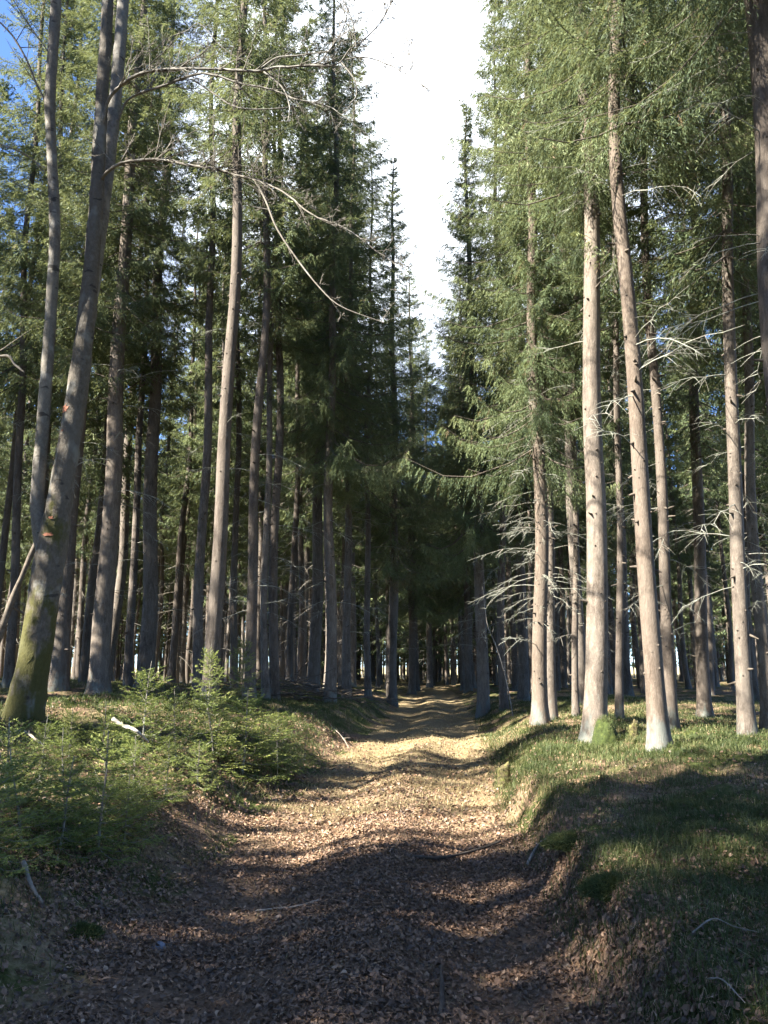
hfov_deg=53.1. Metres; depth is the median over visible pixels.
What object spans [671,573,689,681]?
spruce tree
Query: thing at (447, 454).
spruce tree
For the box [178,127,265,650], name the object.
spruce tree
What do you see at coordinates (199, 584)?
spruce tree
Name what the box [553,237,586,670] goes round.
spruce tree
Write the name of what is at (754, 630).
spruce tree
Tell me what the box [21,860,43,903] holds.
stick
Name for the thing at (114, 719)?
broken branch
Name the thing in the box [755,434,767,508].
spruce tree
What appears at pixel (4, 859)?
young spruce
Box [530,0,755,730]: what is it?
spruce tree
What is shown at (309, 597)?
spruce tree
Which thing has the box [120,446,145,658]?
spruce tree
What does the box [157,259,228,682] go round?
spruce tree
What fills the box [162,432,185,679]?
spruce tree
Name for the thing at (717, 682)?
spruce tree
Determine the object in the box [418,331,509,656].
spruce tree
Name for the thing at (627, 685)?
spruce tree
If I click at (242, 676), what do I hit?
young spruce
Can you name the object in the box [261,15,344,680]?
spruce tree
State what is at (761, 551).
spruce tree
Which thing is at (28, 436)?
spruce tree
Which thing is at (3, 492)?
spruce tree
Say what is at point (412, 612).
spruce tree
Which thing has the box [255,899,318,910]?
stick
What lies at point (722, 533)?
spruce tree
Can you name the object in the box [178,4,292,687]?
spruce tree
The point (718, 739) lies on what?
green grass
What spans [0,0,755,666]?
sky
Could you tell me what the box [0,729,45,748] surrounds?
broken branch
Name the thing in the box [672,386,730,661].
spruce tree
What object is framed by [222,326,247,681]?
spruce tree
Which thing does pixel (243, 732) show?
young spruce
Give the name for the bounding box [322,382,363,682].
spruce tree
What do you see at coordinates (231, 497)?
spruce tree
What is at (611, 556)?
spruce tree
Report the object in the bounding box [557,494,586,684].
spruce tree
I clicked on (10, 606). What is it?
leaning pole
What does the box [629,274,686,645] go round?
spruce tree
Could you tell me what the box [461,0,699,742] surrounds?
spruce tree
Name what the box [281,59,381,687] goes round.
spruce tree
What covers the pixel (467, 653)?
spruce tree
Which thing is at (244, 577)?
spruce tree
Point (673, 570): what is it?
spruce tree
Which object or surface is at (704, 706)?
spruce tree
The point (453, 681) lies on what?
spruce tree
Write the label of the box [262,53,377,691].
spruce tree
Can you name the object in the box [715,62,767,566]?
spruce tree
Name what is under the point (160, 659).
spruce tree
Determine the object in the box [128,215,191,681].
spruce tree
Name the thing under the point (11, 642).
spruce tree
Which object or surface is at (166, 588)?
spruce tree
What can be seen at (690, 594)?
spruce tree
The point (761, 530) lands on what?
spruce tree
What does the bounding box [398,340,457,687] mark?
spruce tree
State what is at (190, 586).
spruce tree
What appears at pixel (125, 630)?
spruce tree
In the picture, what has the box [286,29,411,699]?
spruce tree
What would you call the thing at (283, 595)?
spruce tree
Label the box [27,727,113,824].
young spruce
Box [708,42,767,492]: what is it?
spruce tree
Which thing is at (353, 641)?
spruce tree
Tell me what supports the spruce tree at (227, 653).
on the ground at (724, 693)
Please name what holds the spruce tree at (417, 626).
on the ground at (724, 693)
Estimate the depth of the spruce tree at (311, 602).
43.45 m
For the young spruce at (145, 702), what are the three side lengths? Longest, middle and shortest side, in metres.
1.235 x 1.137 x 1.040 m
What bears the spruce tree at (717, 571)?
on the ground at (724, 693)
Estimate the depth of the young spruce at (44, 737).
6.62 m
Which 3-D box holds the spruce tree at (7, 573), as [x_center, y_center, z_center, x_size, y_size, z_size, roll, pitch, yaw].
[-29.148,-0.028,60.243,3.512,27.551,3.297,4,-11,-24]
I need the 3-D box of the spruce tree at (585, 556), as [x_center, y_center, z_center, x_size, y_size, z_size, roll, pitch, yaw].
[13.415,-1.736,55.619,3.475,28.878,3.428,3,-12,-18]
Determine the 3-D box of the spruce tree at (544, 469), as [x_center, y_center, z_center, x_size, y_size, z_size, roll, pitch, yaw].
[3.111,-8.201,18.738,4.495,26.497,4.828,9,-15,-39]
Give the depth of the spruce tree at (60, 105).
21.70 m
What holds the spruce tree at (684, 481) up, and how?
on the ground at (724, 693)
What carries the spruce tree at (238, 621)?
on the ground at (724, 693)
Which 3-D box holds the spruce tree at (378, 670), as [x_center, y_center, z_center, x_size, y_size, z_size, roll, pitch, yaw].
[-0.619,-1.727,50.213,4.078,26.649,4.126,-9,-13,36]
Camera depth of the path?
4.88 m
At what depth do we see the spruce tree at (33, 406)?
26.27 m
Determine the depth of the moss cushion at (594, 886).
4.36 m
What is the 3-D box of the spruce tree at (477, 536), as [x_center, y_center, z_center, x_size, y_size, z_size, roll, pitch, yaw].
[2.675,-4.038,25.170,4.303,21.433,4.308,-5,-12,23]
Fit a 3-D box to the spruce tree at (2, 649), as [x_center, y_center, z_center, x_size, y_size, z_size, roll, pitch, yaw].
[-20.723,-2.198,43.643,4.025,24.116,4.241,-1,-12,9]
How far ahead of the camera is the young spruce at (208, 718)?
9.85 m
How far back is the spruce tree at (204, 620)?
63.32 m
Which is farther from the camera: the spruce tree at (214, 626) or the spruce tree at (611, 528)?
the spruce tree at (611, 528)
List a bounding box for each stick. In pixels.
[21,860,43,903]
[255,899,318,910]
[410,840,500,859]
[437,964,444,1018]
[526,840,541,865]
[692,918,760,933]
[707,977,745,1002]
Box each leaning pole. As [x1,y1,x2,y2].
[0,543,34,642]
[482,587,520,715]
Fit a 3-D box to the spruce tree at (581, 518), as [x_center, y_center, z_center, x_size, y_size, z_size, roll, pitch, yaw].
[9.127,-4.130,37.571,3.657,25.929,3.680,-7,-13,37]
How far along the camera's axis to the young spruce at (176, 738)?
8.82 m
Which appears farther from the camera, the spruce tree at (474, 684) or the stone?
the spruce tree at (474, 684)
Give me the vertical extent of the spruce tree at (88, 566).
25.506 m
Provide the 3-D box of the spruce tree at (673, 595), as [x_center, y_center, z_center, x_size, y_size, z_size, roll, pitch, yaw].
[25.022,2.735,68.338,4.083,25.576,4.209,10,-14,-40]
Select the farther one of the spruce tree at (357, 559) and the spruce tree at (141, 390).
the spruce tree at (357, 559)
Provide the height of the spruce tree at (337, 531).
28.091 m
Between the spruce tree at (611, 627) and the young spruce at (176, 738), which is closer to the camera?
the young spruce at (176, 738)
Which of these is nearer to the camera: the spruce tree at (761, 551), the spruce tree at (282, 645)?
the spruce tree at (282, 645)
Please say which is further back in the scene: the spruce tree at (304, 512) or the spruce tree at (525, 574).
the spruce tree at (525, 574)
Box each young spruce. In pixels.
[0,717,63,814]
[0,748,93,852]
[0,751,58,877]
[3,716,82,795]
[8,757,118,866]
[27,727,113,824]
[50,707,101,761]
[56,769,162,867]
[58,730,159,825]
[69,703,130,760]
[87,775,176,856]
[89,736,189,814]
[92,661,188,769]
[136,689,215,768]
[141,738,199,804]
[172,742,223,792]
[179,686,250,759]
[188,644,236,715]
[191,692,300,784]
[221,637,265,714]
[239,711,316,777]
[289,721,324,767]
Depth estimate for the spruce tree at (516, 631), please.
79.36 m
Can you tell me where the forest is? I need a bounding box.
[4,403,767,684]
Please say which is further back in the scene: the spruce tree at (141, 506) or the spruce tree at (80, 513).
the spruce tree at (141, 506)
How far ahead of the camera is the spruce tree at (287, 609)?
43.73 m
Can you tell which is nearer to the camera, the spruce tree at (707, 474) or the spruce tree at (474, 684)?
the spruce tree at (707, 474)
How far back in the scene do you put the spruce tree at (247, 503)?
40.91 m
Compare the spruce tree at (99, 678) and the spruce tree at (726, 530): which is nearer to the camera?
the spruce tree at (99, 678)
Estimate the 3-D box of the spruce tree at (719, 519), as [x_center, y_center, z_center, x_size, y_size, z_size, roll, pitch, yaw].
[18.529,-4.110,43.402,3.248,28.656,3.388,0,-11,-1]
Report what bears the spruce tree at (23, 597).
on the ground at (724, 693)
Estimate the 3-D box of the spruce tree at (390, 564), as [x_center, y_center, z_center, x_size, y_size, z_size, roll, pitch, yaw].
[0.835,-4.155,31.906,5.716,24.350,5.563,0,-11,0]
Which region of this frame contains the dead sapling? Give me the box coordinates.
[0,329,30,372]
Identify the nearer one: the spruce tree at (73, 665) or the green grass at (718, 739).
the green grass at (718, 739)
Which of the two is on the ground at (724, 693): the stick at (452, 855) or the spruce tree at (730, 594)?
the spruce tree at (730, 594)
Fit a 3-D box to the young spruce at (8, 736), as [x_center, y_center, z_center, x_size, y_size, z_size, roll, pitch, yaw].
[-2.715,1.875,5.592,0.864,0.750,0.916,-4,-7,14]
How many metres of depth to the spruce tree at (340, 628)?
35.49 m
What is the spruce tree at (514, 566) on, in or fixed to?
on the ground at (724, 693)
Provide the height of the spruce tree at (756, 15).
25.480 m
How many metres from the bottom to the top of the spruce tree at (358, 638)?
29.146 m
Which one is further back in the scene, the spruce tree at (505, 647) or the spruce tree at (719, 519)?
the spruce tree at (505, 647)
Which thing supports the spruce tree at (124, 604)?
on the ground at (724, 693)
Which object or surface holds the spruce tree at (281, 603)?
on the ground at (724, 693)
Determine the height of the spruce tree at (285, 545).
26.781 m
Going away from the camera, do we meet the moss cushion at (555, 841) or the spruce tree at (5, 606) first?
the moss cushion at (555, 841)
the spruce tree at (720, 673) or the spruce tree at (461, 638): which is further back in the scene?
the spruce tree at (720, 673)
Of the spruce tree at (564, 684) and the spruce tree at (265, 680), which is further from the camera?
the spruce tree at (564, 684)
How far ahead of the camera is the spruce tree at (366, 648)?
28.90 m
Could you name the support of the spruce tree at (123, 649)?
on the ground at (724, 693)
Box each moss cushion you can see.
[65,919,105,943]
[535,828,595,851]
[573,869,636,902]
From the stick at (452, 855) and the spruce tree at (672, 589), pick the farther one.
the spruce tree at (672, 589)
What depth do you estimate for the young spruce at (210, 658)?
13.82 m
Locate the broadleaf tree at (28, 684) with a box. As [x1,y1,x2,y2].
[0,0,448,722]
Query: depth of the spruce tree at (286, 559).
39.86 m
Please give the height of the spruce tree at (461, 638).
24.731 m
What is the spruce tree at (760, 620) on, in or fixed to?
on the ground at (724, 693)
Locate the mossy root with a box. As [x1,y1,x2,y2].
[591,711,619,745]
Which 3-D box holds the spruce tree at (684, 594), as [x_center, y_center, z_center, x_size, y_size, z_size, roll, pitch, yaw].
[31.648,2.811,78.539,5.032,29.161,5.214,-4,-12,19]
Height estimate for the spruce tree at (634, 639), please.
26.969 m
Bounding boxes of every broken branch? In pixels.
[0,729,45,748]
[111,717,148,742]
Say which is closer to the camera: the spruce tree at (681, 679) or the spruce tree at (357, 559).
the spruce tree at (357, 559)
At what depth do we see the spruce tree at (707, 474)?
34.70 m
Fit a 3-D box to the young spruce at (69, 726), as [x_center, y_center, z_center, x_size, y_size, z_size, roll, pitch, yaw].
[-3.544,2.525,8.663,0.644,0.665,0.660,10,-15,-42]
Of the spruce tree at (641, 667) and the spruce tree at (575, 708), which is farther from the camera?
the spruce tree at (641, 667)
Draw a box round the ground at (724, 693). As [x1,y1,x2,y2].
[0,667,767,1023]
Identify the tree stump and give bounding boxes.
[492,761,512,789]
[625,719,640,740]
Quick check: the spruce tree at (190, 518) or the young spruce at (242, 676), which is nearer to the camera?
the young spruce at (242, 676)
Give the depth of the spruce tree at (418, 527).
58.17 m
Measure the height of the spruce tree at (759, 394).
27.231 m
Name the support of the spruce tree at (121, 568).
on the ground at (724, 693)
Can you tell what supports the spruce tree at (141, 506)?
on the ground at (724, 693)
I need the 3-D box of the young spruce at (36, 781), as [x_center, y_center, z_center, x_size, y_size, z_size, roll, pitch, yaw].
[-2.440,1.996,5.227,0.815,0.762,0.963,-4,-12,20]
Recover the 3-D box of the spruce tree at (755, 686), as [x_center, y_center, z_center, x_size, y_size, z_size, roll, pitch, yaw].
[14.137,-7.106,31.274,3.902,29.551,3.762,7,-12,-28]
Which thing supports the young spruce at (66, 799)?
on the ground at (724, 693)
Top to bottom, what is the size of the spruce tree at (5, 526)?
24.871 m
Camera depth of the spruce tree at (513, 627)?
39.43 m
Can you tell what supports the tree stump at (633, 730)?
on the ground at (724, 693)
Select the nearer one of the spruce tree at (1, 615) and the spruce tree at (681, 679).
the spruce tree at (1, 615)
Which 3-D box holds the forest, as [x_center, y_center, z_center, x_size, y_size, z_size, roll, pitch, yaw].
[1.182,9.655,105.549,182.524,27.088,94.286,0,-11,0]
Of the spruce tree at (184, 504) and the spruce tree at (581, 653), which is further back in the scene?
the spruce tree at (184, 504)
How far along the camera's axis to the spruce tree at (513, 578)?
59.13 m
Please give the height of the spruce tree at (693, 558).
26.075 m
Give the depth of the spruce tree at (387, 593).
46.85 m
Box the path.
[67,686,647,1023]
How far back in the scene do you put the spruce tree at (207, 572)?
39.69 m
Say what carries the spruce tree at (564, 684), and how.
on the ground at (724, 693)
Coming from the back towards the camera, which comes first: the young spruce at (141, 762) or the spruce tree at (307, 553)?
the spruce tree at (307, 553)
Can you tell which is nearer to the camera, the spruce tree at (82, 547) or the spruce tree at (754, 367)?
the spruce tree at (754, 367)
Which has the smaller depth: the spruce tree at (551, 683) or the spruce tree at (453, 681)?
the spruce tree at (551, 683)
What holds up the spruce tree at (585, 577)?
on the ground at (724, 693)
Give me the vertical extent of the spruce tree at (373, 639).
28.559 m
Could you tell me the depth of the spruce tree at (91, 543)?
44.64 m
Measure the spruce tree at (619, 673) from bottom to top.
25.350 m
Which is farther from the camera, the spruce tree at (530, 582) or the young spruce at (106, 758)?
the spruce tree at (530, 582)
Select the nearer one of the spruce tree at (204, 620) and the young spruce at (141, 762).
the young spruce at (141, 762)
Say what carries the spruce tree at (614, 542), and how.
on the ground at (724, 693)
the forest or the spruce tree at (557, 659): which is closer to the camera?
the spruce tree at (557, 659)
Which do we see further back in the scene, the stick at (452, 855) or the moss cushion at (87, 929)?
the stick at (452, 855)
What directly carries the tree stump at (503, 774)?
on the ground at (724, 693)
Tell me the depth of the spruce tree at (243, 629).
57.07 m
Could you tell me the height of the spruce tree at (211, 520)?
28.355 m
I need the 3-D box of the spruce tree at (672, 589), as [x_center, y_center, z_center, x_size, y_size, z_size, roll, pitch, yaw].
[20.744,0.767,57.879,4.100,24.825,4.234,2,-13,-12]
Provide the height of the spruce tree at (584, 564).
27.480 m
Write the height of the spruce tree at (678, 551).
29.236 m
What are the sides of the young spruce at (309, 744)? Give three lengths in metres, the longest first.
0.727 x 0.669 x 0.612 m
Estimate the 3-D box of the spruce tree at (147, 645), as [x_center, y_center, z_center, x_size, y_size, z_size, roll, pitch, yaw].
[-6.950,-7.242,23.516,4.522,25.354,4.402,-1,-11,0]
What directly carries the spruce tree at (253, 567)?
on the ground at (724, 693)
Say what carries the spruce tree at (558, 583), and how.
on the ground at (724, 693)
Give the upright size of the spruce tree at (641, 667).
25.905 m
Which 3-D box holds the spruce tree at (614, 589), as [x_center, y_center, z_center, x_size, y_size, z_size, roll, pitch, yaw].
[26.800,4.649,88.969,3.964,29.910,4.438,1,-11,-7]
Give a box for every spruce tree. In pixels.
[0,0,86,614]
[0,0,110,687]
[0,0,132,606]
[0,0,187,691]
[0,78,35,548]
[0,205,34,584]
[0,242,62,666]
[0,252,13,498]
[0,280,36,620]
[0,302,50,618]
[0,303,55,677]
[0,430,24,643]
[1,0,110,627]
[3,401,28,668]
[3,440,33,633]
[7,281,96,638]
[21,152,104,677]
[25,0,197,682]
[27,0,219,694]
[50,276,132,678]
[54,209,127,678]
[69,371,95,678]
[71,0,190,681]
[72,411,104,630]
[77,0,219,686]
[78,430,127,631]
[87,0,229,688]
[88,396,142,644]
[113,442,132,680]
[120,418,157,680]
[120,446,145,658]
[121,462,142,679]
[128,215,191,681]
[135,294,188,636]
[136,418,181,662]
[140,0,286,691]
[149,0,328,702]
[157,184,220,682]
[157,222,218,682]
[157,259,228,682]
[158,415,173,679]
[159,419,180,681]
[162,224,242,682]
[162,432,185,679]
[166,517,191,632]
[167,411,208,682]
[172,329,228,641]
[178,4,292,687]
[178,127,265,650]
[179,0,334,698]
[185,193,264,681]
[189,281,242,637]
[189,590,205,648]
[192,273,242,651]
[204,347,268,681]
[218,0,340,699]
[219,0,355,699]
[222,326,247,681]
[224,312,249,681]
[227,351,267,679]
[227,374,249,660]
[228,247,282,606]
[229,163,293,681]
[230,198,276,680]
[255,0,435,703]
[258,182,323,680]
[258,330,309,679]
[258,378,341,658]
[259,121,337,684]
[260,110,342,683]
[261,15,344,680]
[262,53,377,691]
[267,562,298,646]
[268,397,291,679]
[271,234,297,678]
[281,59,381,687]
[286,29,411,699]
[288,481,337,661]
[298,549,338,671]
[303,130,387,687]
[307,125,423,699]
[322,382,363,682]
[323,264,383,638]
[334,208,387,686]
[335,154,473,707]
[336,141,377,689]
[355,314,408,687]
[356,266,463,694]
[356,537,370,679]
[356,564,378,680]
[357,548,384,680]
[359,321,401,686]
[363,366,407,653]
[370,319,457,690]
[397,626,402,680]
[398,104,534,717]
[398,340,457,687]
[398,392,436,657]
[399,0,624,725]
[403,408,436,668]
[411,260,526,692]
[417,0,579,709]
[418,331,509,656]
[428,344,498,688]
[432,318,484,690]
[435,332,461,661]
[438,373,458,684]
[450,0,613,718]
[452,594,459,682]
[459,59,585,700]
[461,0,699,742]
[479,0,753,752]
[483,358,514,684]
[484,236,533,690]
[486,436,526,683]
[488,264,556,690]
[489,180,565,691]
[492,0,661,716]
[496,484,527,647]
[504,595,514,679]
[505,510,527,635]
[511,590,517,655]
[522,19,615,703]
[524,333,582,690]
[525,4,717,719]
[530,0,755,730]
[533,502,582,685]
[534,223,602,636]
[551,397,586,687]
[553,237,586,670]
[557,441,586,660]
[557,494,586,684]
[564,0,767,414]
[569,0,767,736]
[572,297,630,693]
[577,81,670,696]
[577,252,654,659]
[577,350,615,693]
[577,433,615,622]
[580,451,586,609]
[583,368,632,688]
[601,388,630,610]
[602,2,767,718]
[604,294,655,688]
[605,276,683,692]
[609,550,629,613]
[615,433,636,619]
[620,0,767,730]
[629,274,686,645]
[630,292,693,687]
[643,236,708,688]
[652,438,685,664]
[653,438,687,633]
[657,305,713,687]
[659,196,731,690]
[661,203,728,695]
[663,247,729,641]
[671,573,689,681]
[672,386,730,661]
[675,384,717,663]
[675,442,719,620]
[676,5,767,610]
[679,358,730,686]
[683,224,734,690]
[685,152,767,700]
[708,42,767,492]
[709,304,767,624]
[709,530,723,680]
[713,499,767,672]
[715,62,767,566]
[715,372,730,608]
[724,397,767,597]
[725,529,766,673]
[739,309,767,526]
[750,461,767,635]
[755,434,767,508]
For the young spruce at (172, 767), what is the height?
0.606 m
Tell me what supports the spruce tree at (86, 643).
on the ground at (724, 693)
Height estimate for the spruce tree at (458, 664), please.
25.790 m
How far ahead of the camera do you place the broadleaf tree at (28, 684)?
10.72 m
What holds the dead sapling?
on the ground at (724, 693)
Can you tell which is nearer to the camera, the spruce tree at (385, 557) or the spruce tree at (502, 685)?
the spruce tree at (502, 685)
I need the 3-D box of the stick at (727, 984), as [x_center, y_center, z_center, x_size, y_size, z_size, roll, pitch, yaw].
[1.297,1.802,2.922,0.007,0.047,0.265,1,-11,-6]
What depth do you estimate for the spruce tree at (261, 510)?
36.53 m
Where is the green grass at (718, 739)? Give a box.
[0,675,767,1023]
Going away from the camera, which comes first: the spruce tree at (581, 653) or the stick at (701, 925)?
the stick at (701, 925)
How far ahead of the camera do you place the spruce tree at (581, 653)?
21.96 m
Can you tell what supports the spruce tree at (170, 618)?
on the ground at (724, 693)
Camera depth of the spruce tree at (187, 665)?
55.41 m
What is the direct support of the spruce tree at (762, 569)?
on the ground at (724, 693)
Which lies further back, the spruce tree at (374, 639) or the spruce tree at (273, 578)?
the spruce tree at (374, 639)
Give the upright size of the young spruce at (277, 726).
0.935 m
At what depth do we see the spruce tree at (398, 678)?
86.95 m
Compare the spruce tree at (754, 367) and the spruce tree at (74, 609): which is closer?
the spruce tree at (754, 367)
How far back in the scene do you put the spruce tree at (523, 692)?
26.73 m
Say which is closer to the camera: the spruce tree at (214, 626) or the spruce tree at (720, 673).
the spruce tree at (214, 626)
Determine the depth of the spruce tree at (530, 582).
36.40 m
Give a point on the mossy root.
(605, 730)
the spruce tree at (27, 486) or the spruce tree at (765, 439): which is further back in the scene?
the spruce tree at (27, 486)
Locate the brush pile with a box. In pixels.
[219,661,406,702]
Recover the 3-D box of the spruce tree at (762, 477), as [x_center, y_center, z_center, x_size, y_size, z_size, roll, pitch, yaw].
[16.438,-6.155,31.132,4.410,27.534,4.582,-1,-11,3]
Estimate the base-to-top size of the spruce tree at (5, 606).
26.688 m
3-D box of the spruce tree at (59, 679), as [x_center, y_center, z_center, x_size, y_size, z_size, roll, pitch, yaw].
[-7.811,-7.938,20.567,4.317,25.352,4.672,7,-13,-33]
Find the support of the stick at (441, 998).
on the path
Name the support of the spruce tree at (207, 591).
on the ground at (724, 693)
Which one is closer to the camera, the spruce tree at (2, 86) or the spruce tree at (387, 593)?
the spruce tree at (2, 86)
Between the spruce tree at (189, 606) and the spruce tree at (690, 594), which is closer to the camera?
the spruce tree at (690, 594)
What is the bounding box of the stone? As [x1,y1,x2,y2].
[151,941,165,950]
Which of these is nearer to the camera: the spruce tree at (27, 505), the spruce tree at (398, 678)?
the spruce tree at (27, 505)
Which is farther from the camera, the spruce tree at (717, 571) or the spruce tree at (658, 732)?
the spruce tree at (717, 571)
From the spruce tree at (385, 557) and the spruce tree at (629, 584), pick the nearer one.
the spruce tree at (385, 557)
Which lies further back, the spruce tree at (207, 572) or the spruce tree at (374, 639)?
the spruce tree at (374, 639)
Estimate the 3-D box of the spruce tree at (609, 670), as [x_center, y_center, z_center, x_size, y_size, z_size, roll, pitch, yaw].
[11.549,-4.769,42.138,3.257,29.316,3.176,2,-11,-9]
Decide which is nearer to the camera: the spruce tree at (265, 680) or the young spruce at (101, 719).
the young spruce at (101, 719)
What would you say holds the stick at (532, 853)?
on the path
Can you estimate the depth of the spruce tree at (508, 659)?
64.76 m
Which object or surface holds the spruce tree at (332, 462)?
on the ground at (724, 693)
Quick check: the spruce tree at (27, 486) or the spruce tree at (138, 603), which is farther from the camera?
the spruce tree at (138, 603)
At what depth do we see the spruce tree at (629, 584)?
83.44 m
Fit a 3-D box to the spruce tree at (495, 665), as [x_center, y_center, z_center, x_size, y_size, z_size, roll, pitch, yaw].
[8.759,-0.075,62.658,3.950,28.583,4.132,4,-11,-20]
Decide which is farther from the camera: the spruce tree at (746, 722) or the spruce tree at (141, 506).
the spruce tree at (141, 506)
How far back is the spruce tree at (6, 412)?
44.65 m
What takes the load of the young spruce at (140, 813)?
on the ground at (724, 693)
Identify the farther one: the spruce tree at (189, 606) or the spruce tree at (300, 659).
the spruce tree at (189, 606)
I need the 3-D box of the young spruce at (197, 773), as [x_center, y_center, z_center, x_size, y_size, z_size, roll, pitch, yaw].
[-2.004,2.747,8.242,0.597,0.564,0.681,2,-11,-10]
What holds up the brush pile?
on the ground at (724, 693)
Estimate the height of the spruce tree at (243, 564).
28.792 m

